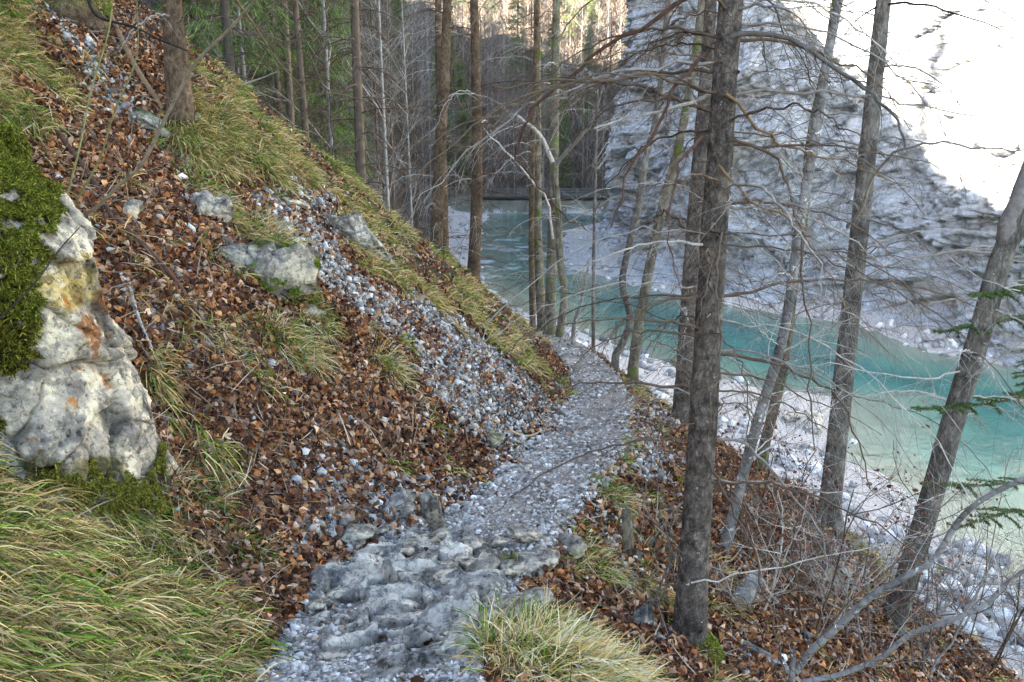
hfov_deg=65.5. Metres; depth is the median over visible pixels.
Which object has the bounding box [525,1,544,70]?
spruce
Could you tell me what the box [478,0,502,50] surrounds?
bare tree
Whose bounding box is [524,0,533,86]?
spruce
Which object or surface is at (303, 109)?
spruce
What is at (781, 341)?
twin stem tree
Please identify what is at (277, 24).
evergreen spruce
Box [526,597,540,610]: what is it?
bedded block
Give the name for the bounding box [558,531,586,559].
boulder
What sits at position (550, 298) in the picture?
spruce
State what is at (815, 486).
bare shrub
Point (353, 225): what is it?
boulder
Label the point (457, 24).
bare tree
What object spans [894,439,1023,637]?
bare shrub
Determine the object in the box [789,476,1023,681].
fallen branch
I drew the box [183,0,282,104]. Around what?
evergreen spruce
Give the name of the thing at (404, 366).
grass tussock
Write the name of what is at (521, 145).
forest
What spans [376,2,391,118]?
spruce
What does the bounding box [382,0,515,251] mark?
spruce
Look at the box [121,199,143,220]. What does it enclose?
boulder
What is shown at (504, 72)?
bare tree
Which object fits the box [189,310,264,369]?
grass tussock
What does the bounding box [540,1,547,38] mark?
spruce
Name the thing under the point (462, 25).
bare tree
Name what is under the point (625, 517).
mossy stump
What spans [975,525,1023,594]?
bare shrub
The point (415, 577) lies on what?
bedded block
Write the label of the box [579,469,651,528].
grass tussock
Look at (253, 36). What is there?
bare tree
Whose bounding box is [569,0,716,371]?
beech sapling
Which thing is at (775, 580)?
bare shrub
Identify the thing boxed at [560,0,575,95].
bare tree
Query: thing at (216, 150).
slope grass
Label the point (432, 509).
boulder
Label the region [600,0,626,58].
bare tree
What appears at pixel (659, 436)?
bare shrub
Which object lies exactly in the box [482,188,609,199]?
footbridge
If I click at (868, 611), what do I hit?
bare shrub
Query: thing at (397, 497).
boulder
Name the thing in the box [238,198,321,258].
grass tussock
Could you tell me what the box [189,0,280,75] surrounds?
bare tree
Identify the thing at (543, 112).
bare tree
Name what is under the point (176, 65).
spruce
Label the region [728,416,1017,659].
bare shrub
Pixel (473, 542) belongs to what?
bedded block
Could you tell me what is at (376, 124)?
spruce
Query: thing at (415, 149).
spruce
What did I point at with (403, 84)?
bare tree
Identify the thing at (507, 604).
bedded block
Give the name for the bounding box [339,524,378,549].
bedded block
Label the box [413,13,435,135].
bare tree
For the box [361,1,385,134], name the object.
bare tree
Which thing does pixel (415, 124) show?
spruce
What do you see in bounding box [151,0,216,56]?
evergreen spruce
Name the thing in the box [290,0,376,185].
evergreen spruce
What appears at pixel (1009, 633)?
bare shrub
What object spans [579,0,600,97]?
evergreen spruce
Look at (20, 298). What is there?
twig
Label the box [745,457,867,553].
bare shrub
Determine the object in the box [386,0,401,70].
evergreen spruce
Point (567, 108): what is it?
bare tree
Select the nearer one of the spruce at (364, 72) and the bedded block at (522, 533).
the bedded block at (522, 533)
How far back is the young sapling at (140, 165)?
4.07 m
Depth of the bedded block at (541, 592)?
4.26 m
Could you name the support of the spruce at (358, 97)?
on the ground at (517, 206)
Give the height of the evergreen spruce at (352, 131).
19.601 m
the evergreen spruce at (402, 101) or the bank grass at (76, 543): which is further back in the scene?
the evergreen spruce at (402, 101)
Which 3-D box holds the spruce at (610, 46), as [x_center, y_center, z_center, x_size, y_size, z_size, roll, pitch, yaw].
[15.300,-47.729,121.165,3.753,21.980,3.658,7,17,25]
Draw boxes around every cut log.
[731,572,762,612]
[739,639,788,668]
[822,542,902,590]
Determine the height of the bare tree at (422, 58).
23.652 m
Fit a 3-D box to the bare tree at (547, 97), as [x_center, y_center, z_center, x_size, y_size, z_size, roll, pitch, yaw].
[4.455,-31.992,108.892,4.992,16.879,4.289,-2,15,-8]
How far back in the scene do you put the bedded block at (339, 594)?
4.20 m
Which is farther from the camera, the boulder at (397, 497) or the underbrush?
the underbrush
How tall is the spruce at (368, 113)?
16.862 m
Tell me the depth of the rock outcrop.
3.81 m
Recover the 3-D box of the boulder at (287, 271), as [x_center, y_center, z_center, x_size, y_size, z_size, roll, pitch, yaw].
[-1.820,-0.541,6.346,0.618,0.510,0.544,-4,16,-15]
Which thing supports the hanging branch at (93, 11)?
on the ground at (517, 206)
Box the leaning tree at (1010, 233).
[802,160,1023,633]
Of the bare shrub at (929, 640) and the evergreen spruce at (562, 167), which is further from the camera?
the evergreen spruce at (562, 167)
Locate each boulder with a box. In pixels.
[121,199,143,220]
[180,156,191,167]
[192,190,233,224]
[217,243,255,273]
[246,239,323,299]
[301,304,325,317]
[324,212,397,266]
[387,486,415,518]
[419,488,444,530]
[487,428,503,447]
[517,551,548,573]
[521,461,531,466]
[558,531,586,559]
[632,601,654,624]
[783,409,824,432]
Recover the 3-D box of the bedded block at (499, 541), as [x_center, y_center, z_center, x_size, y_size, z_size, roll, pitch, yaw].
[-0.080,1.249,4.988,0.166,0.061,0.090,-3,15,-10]
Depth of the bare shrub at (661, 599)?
5.10 m
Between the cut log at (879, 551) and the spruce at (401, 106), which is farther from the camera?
the spruce at (401, 106)
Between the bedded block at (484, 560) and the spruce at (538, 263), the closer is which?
the bedded block at (484, 560)
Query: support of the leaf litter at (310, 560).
on the ground at (517, 206)
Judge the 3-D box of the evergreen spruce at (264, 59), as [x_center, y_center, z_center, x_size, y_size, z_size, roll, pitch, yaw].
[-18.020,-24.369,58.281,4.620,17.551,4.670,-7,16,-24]
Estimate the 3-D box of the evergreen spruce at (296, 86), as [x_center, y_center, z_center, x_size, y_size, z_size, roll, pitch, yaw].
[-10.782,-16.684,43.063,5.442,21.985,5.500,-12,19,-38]
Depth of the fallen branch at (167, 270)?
5.50 m
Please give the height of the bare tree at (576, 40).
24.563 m
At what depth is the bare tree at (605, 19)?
105.15 m
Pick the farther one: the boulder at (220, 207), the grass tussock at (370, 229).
the grass tussock at (370, 229)
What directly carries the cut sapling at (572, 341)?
on the ground at (517, 206)
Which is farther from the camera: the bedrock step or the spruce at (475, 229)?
the spruce at (475, 229)
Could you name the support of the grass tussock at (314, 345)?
on the ground at (517, 206)
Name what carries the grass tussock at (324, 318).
on the ground at (517, 206)
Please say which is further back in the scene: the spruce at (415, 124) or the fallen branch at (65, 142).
the spruce at (415, 124)
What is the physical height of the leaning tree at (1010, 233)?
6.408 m
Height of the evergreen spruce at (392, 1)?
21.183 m
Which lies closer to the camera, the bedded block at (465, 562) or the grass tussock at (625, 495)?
the bedded block at (465, 562)
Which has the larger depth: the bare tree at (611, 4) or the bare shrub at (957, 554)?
the bare tree at (611, 4)
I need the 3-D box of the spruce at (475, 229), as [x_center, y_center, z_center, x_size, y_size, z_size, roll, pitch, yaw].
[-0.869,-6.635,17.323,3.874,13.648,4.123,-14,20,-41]
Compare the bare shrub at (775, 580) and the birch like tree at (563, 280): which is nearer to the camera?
the bare shrub at (775, 580)
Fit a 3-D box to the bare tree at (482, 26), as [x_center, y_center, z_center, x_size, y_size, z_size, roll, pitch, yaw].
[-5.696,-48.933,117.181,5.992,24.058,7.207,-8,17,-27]
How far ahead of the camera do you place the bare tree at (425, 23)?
124.47 m
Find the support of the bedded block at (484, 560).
on the bedrock step
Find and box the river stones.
[448,206,1023,653]
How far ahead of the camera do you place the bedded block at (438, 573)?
4.44 m
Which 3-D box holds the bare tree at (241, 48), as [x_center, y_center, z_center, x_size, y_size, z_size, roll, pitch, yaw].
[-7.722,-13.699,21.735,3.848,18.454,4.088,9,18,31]
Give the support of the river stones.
on the ground at (517, 206)
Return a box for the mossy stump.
[621,508,633,555]
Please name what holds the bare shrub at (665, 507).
on the ground at (517, 206)
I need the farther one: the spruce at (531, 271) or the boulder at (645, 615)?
the spruce at (531, 271)
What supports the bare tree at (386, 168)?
on the ground at (517, 206)
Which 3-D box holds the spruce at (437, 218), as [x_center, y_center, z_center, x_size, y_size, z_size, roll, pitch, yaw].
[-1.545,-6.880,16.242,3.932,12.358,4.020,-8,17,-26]
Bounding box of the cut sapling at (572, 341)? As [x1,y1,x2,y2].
[551,254,588,345]
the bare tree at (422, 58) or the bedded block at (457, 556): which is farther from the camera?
the bare tree at (422, 58)
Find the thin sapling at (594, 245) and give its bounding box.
[562,41,648,352]
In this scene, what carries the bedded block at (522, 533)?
on the path
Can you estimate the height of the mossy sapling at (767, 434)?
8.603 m
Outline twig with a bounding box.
[0,227,85,318]
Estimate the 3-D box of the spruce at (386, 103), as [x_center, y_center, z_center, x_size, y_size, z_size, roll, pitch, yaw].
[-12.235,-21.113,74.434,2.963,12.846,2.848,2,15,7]
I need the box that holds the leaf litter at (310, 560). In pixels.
[0,0,1023,681]
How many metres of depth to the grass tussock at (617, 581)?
5.26 m
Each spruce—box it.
[30,0,221,154]
[41,0,112,36]
[134,0,281,79]
[149,0,213,38]
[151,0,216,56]
[162,0,336,111]
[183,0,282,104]
[189,1,217,54]
[219,0,354,159]
[232,0,319,142]
[240,0,318,130]
[241,0,275,98]
[245,0,354,166]
[253,0,272,99]
[263,2,316,129]
[266,2,321,139]
[273,0,368,176]
[285,0,428,200]
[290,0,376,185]
[290,1,376,166]
[293,2,354,170]
[317,0,376,187]
[345,0,383,184]
[348,0,383,197]
[359,0,404,216]
[362,0,379,113]
[367,0,531,261]
[367,85,402,212]
[368,0,422,223]
[370,54,394,156]
[374,0,408,193]
[374,0,1023,681]
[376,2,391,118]
[376,19,406,187]
[378,42,414,215]
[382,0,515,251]
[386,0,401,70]
[386,0,575,302]
[389,24,419,184]
[391,0,407,65]
[395,49,411,144]
[397,11,432,226]
[399,52,427,179]
[401,25,427,180]
[403,62,431,211]
[425,24,460,158]
[435,0,613,332]
[441,1,460,98]
[447,59,471,188]
[456,0,480,16]
[467,5,483,124]
[468,1,491,177]
[470,0,616,329]
[483,0,502,26]
[499,0,621,334]
[502,0,529,94]
[515,0,532,67]
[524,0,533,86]
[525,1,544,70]
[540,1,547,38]
[541,0,551,85]
[541,23,569,135]
[549,0,863,423]
[559,82,575,195]
[560,0,582,47]
[573,32,598,138]
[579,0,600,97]
[599,1,617,98]
[611,49,621,118]
[661,0,1023,546]
[910,245,1023,530]
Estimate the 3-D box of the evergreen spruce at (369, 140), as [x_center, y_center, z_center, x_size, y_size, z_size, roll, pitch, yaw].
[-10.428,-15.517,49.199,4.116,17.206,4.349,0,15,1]
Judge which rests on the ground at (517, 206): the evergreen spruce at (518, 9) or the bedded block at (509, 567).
the evergreen spruce at (518, 9)
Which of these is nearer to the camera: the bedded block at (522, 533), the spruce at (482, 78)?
the bedded block at (522, 533)
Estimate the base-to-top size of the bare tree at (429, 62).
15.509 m
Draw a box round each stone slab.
[128,107,172,138]
[283,196,309,209]
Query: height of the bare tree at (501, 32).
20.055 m
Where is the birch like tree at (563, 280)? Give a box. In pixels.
[484,85,647,336]
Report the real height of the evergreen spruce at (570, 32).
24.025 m
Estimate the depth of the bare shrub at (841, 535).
7.10 m
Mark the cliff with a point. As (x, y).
(997, 89)
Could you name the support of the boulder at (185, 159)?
on the ground at (517, 206)
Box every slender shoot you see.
[66,0,119,194]
[74,0,145,204]
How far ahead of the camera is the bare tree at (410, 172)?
30.17 m
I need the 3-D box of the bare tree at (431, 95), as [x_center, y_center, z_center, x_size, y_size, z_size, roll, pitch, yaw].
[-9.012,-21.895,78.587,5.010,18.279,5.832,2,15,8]
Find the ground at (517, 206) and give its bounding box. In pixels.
[9,0,1023,681]
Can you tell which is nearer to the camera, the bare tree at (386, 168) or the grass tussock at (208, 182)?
the grass tussock at (208, 182)
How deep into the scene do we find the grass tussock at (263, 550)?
4.37 m
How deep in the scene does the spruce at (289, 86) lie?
26.17 m
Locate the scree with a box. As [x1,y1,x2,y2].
[7,0,1007,681]
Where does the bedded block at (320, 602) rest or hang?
on the bedrock step
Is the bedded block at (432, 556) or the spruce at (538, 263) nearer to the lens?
the bedded block at (432, 556)
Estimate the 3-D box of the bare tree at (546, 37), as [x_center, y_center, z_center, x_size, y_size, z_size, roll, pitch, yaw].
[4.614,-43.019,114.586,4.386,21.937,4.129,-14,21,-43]
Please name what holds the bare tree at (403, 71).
on the ground at (517, 206)
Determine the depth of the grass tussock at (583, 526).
5.56 m
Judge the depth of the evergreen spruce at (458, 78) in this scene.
105.62 m
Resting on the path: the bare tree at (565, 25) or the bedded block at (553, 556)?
the bedded block at (553, 556)
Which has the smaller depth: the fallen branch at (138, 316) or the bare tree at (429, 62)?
the fallen branch at (138, 316)
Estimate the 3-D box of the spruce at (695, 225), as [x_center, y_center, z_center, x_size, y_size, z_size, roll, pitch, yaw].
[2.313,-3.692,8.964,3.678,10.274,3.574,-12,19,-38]
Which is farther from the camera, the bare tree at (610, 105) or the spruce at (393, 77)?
the bare tree at (610, 105)
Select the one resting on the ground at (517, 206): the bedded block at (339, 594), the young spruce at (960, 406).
the young spruce at (960, 406)
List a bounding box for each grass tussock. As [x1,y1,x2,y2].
[159,443,251,534]
[170,160,248,216]
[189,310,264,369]
[206,517,296,577]
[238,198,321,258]
[248,297,348,386]
[286,292,352,348]
[325,205,388,248]
[367,329,424,396]
[430,581,688,681]
[556,521,650,607]
[558,512,596,544]
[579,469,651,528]
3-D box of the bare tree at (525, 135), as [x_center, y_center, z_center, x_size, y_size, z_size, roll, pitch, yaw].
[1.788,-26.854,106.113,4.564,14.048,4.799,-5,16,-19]
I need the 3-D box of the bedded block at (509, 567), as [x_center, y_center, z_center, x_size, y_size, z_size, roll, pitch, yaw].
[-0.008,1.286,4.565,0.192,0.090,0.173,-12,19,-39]
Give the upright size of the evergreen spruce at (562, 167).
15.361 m
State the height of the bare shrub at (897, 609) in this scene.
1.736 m
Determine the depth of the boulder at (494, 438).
7.12 m
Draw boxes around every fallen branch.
[42,113,115,220]
[103,1,164,110]
[114,215,213,340]
[126,277,163,369]
[244,71,276,84]
[343,506,380,528]
[508,429,543,436]
[789,476,1023,681]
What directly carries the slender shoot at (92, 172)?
on the ground at (517, 206)
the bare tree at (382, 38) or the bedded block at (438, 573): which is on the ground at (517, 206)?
the bare tree at (382, 38)
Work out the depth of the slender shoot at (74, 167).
4.14 m
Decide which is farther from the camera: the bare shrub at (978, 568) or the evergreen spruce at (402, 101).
the evergreen spruce at (402, 101)
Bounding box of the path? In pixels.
[251,326,631,681]
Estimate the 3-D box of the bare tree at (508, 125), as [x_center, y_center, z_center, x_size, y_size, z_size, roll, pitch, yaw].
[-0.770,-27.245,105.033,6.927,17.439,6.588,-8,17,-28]
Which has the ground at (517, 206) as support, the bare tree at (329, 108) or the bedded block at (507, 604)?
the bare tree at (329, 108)
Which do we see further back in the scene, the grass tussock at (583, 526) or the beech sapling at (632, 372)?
the beech sapling at (632, 372)
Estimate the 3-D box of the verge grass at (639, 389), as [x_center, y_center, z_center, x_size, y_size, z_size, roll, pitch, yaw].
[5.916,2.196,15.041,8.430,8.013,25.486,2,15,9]
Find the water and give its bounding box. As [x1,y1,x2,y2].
[480,213,1023,589]
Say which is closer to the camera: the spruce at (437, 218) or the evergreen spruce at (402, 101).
the spruce at (437, 218)
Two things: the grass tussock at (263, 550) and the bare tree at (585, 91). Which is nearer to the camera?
the grass tussock at (263, 550)
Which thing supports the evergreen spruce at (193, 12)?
on the ground at (517, 206)
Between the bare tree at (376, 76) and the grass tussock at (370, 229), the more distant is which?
the bare tree at (376, 76)
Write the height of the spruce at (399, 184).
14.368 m
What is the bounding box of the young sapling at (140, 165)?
[82,0,276,215]
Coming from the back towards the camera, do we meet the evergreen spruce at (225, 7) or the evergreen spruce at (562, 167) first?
the evergreen spruce at (562, 167)
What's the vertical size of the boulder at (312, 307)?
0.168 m
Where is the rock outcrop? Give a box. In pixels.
[0,121,180,537]
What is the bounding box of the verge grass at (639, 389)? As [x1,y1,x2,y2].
[463,372,1011,681]
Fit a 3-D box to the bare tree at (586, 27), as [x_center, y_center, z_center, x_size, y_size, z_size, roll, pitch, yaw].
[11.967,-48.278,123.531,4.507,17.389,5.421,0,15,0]
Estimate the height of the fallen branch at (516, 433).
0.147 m
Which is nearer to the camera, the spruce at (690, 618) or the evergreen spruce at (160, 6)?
the spruce at (690, 618)
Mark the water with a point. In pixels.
(1010, 441)
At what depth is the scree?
7.33 m
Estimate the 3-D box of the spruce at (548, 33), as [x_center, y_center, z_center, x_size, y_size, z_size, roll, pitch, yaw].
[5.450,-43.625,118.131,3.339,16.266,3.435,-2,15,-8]
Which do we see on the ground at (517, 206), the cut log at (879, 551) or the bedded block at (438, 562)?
the cut log at (879, 551)
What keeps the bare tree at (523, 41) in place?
on the ground at (517, 206)
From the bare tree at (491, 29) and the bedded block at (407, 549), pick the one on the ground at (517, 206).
the bare tree at (491, 29)
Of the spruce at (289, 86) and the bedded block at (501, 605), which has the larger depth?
the spruce at (289, 86)
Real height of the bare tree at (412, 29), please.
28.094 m
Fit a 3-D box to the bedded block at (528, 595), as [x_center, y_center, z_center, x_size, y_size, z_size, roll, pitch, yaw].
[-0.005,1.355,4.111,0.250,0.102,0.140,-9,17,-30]
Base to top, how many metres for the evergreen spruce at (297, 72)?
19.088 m
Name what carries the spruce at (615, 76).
on the ground at (517, 206)
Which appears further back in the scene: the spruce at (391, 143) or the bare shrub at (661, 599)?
the spruce at (391, 143)
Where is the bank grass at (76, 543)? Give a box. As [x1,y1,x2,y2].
[0,340,301,681]
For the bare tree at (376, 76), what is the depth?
59.23 m
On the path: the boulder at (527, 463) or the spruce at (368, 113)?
the boulder at (527, 463)
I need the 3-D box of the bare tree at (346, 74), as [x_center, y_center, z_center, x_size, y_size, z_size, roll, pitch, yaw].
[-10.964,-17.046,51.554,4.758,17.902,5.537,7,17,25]
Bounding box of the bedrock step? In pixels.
[277,525,518,680]
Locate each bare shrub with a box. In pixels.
[617,487,716,607]
[630,398,726,480]
[641,455,721,537]
[662,424,740,502]
[671,398,827,601]
[678,380,781,542]
[709,407,870,618]
[711,458,947,681]
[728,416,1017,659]
[738,404,855,524]
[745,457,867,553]
[769,458,975,629]
[783,496,915,592]
[803,466,1023,628]
[830,419,1023,680]
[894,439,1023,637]
[910,436,1023,681]
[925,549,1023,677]
[929,523,985,593]
[938,519,1023,617]
[956,514,1023,666]
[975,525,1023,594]
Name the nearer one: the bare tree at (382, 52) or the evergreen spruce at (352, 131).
the evergreen spruce at (352, 131)
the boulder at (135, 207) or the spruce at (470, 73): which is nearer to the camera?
the boulder at (135, 207)
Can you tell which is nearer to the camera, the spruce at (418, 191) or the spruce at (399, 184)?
the spruce at (399, 184)
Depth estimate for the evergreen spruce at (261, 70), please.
38.27 m
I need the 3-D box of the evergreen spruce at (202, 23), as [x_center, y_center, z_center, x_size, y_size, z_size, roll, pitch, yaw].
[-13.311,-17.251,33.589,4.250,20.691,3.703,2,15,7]
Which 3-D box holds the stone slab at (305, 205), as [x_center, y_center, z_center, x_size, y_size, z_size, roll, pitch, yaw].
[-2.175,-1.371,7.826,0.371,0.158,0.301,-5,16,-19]
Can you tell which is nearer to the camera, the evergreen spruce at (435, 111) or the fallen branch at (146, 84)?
the fallen branch at (146, 84)
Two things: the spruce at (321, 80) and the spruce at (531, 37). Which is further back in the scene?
the spruce at (531, 37)
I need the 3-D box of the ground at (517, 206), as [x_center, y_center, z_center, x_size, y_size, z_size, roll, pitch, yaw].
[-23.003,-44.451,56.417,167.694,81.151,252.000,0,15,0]
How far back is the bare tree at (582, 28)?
126.49 m
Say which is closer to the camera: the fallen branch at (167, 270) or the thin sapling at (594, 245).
the fallen branch at (167, 270)
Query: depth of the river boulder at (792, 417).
27.14 m
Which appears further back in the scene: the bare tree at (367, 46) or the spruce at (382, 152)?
the bare tree at (367, 46)
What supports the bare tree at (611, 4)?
on the ground at (517, 206)
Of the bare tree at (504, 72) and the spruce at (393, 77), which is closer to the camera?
the spruce at (393, 77)
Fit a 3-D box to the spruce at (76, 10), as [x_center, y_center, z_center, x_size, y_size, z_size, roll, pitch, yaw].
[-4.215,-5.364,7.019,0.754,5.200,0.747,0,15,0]
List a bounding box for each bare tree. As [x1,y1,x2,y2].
[186,0,269,81]
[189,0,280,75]
[205,1,279,76]
[246,0,412,159]
[300,0,435,209]
[321,10,376,139]
[334,0,433,207]
[345,0,469,237]
[361,0,404,93]
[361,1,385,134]
[364,3,406,175]
[372,2,398,134]
[386,7,431,189]
[389,21,432,182]
[394,29,425,128]
[397,0,466,202]
[398,26,435,206]
[399,0,434,160]
[401,0,431,81]
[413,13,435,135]
[416,0,434,55]
[418,23,435,125]
[423,82,467,196]
[451,0,470,72]
[451,2,469,50]
[457,0,469,71]
[462,0,492,54]
[466,0,508,145]
[467,2,505,102]
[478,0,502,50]
[479,0,496,72]
[480,66,524,192]
[486,26,519,170]
[490,0,514,55]
[492,0,510,80]
[501,39,527,128]
[511,0,532,111]
[511,87,530,187]
[526,42,565,187]
[529,0,550,109]
[541,48,549,155]
[541,56,580,157]
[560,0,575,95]
[560,0,580,95]
[560,0,594,112]
[560,14,603,186]
[567,6,611,174]
[569,0,589,63]
[579,0,598,57]
[586,1,622,191]
[596,1,615,41]
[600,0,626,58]
[605,85,618,146]
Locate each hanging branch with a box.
[80,0,193,53]
[235,0,313,96]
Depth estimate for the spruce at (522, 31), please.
121.22 m
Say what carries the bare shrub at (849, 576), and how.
on the ground at (517, 206)
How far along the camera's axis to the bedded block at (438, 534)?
5.05 m
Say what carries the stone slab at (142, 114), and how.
on the ground at (517, 206)
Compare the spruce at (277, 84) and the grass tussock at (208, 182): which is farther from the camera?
the spruce at (277, 84)
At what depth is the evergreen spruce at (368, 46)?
107.91 m
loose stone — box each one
[315,647,350,660]
[352,624,370,631]
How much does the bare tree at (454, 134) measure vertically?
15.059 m
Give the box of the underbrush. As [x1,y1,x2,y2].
[201,26,518,309]
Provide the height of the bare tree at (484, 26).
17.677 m
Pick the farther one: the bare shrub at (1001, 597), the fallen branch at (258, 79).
the bare shrub at (1001, 597)
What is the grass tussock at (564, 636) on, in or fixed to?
on the ground at (517, 206)
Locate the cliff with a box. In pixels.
[596,0,1023,368]
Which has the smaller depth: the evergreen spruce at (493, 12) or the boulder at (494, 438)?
the boulder at (494, 438)
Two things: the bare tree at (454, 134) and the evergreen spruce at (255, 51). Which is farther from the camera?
the bare tree at (454, 134)
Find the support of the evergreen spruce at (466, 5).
on the ground at (517, 206)
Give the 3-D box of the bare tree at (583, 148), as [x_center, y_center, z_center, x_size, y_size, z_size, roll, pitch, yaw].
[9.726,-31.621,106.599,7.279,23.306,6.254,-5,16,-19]
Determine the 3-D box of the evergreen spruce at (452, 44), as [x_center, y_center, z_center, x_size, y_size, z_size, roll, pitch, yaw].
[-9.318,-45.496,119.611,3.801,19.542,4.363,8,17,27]
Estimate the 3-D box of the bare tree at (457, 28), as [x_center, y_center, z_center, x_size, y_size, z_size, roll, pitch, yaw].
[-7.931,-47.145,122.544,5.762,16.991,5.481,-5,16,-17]
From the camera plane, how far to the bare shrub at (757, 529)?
6.67 m
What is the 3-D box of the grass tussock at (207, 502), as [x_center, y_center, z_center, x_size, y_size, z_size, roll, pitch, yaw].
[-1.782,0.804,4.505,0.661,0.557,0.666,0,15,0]
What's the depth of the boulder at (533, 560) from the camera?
4.69 m
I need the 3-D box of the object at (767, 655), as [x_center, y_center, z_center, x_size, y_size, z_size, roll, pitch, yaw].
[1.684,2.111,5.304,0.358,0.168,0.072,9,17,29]
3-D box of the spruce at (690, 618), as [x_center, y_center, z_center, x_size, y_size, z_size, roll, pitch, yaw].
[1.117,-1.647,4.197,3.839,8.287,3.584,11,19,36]
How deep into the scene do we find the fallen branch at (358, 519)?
5.14 m
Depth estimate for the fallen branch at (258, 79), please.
10.27 m
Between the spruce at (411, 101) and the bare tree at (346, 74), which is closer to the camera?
the bare tree at (346, 74)
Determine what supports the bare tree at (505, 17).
on the ground at (517, 206)
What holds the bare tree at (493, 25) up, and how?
on the ground at (517, 206)
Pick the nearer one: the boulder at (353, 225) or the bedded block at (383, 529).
the bedded block at (383, 529)
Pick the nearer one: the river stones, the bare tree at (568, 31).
the river stones
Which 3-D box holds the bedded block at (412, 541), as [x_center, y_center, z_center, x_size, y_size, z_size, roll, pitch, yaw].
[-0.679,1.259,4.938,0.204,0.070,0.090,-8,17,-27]
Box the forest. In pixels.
[366,0,626,196]
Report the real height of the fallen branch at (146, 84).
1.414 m
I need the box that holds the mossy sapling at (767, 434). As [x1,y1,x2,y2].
[656,0,910,474]
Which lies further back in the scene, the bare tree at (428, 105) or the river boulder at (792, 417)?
the bare tree at (428, 105)
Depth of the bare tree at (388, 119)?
37.07 m
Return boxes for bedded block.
[305,594,329,609]
[325,586,347,598]
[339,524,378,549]
[375,525,389,533]
[390,573,419,583]
[394,537,418,545]
[399,544,416,554]
[405,551,440,560]
[422,563,458,583]
[428,528,449,541]
[432,560,461,567]
[446,552,469,560]
[460,534,486,549]
[460,557,474,567]
[465,551,499,572]
[479,599,508,628]
[487,535,511,545]
[493,592,535,603]
[494,598,530,621]
[497,559,531,574]
[506,523,542,542]
[522,587,554,607]
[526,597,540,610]
[542,548,559,568]
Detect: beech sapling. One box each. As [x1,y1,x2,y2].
[535,0,704,385]
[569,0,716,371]
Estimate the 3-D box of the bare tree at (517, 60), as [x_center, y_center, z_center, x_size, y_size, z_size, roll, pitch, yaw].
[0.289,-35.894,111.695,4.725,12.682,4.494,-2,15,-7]
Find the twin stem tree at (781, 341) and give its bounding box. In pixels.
[622,0,964,553]
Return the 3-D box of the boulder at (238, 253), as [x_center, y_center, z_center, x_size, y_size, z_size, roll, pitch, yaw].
[-2.149,-0.636,6.214,0.314,0.254,0.298,8,17,28]
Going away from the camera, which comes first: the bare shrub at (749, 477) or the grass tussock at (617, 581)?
the grass tussock at (617, 581)
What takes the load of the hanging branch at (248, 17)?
on the ground at (517, 206)
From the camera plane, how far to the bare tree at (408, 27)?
117.90 m
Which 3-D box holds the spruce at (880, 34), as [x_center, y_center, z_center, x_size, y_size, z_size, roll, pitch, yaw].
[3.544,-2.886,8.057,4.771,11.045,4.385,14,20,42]
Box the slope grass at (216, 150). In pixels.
[0,0,1001,681]
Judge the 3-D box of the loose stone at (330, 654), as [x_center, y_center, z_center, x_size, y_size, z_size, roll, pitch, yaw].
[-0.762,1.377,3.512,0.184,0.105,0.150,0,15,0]
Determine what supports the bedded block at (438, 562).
on the bedrock step
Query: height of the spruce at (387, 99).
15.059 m
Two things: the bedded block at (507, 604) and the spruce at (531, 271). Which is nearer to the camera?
the bedded block at (507, 604)
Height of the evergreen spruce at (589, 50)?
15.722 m

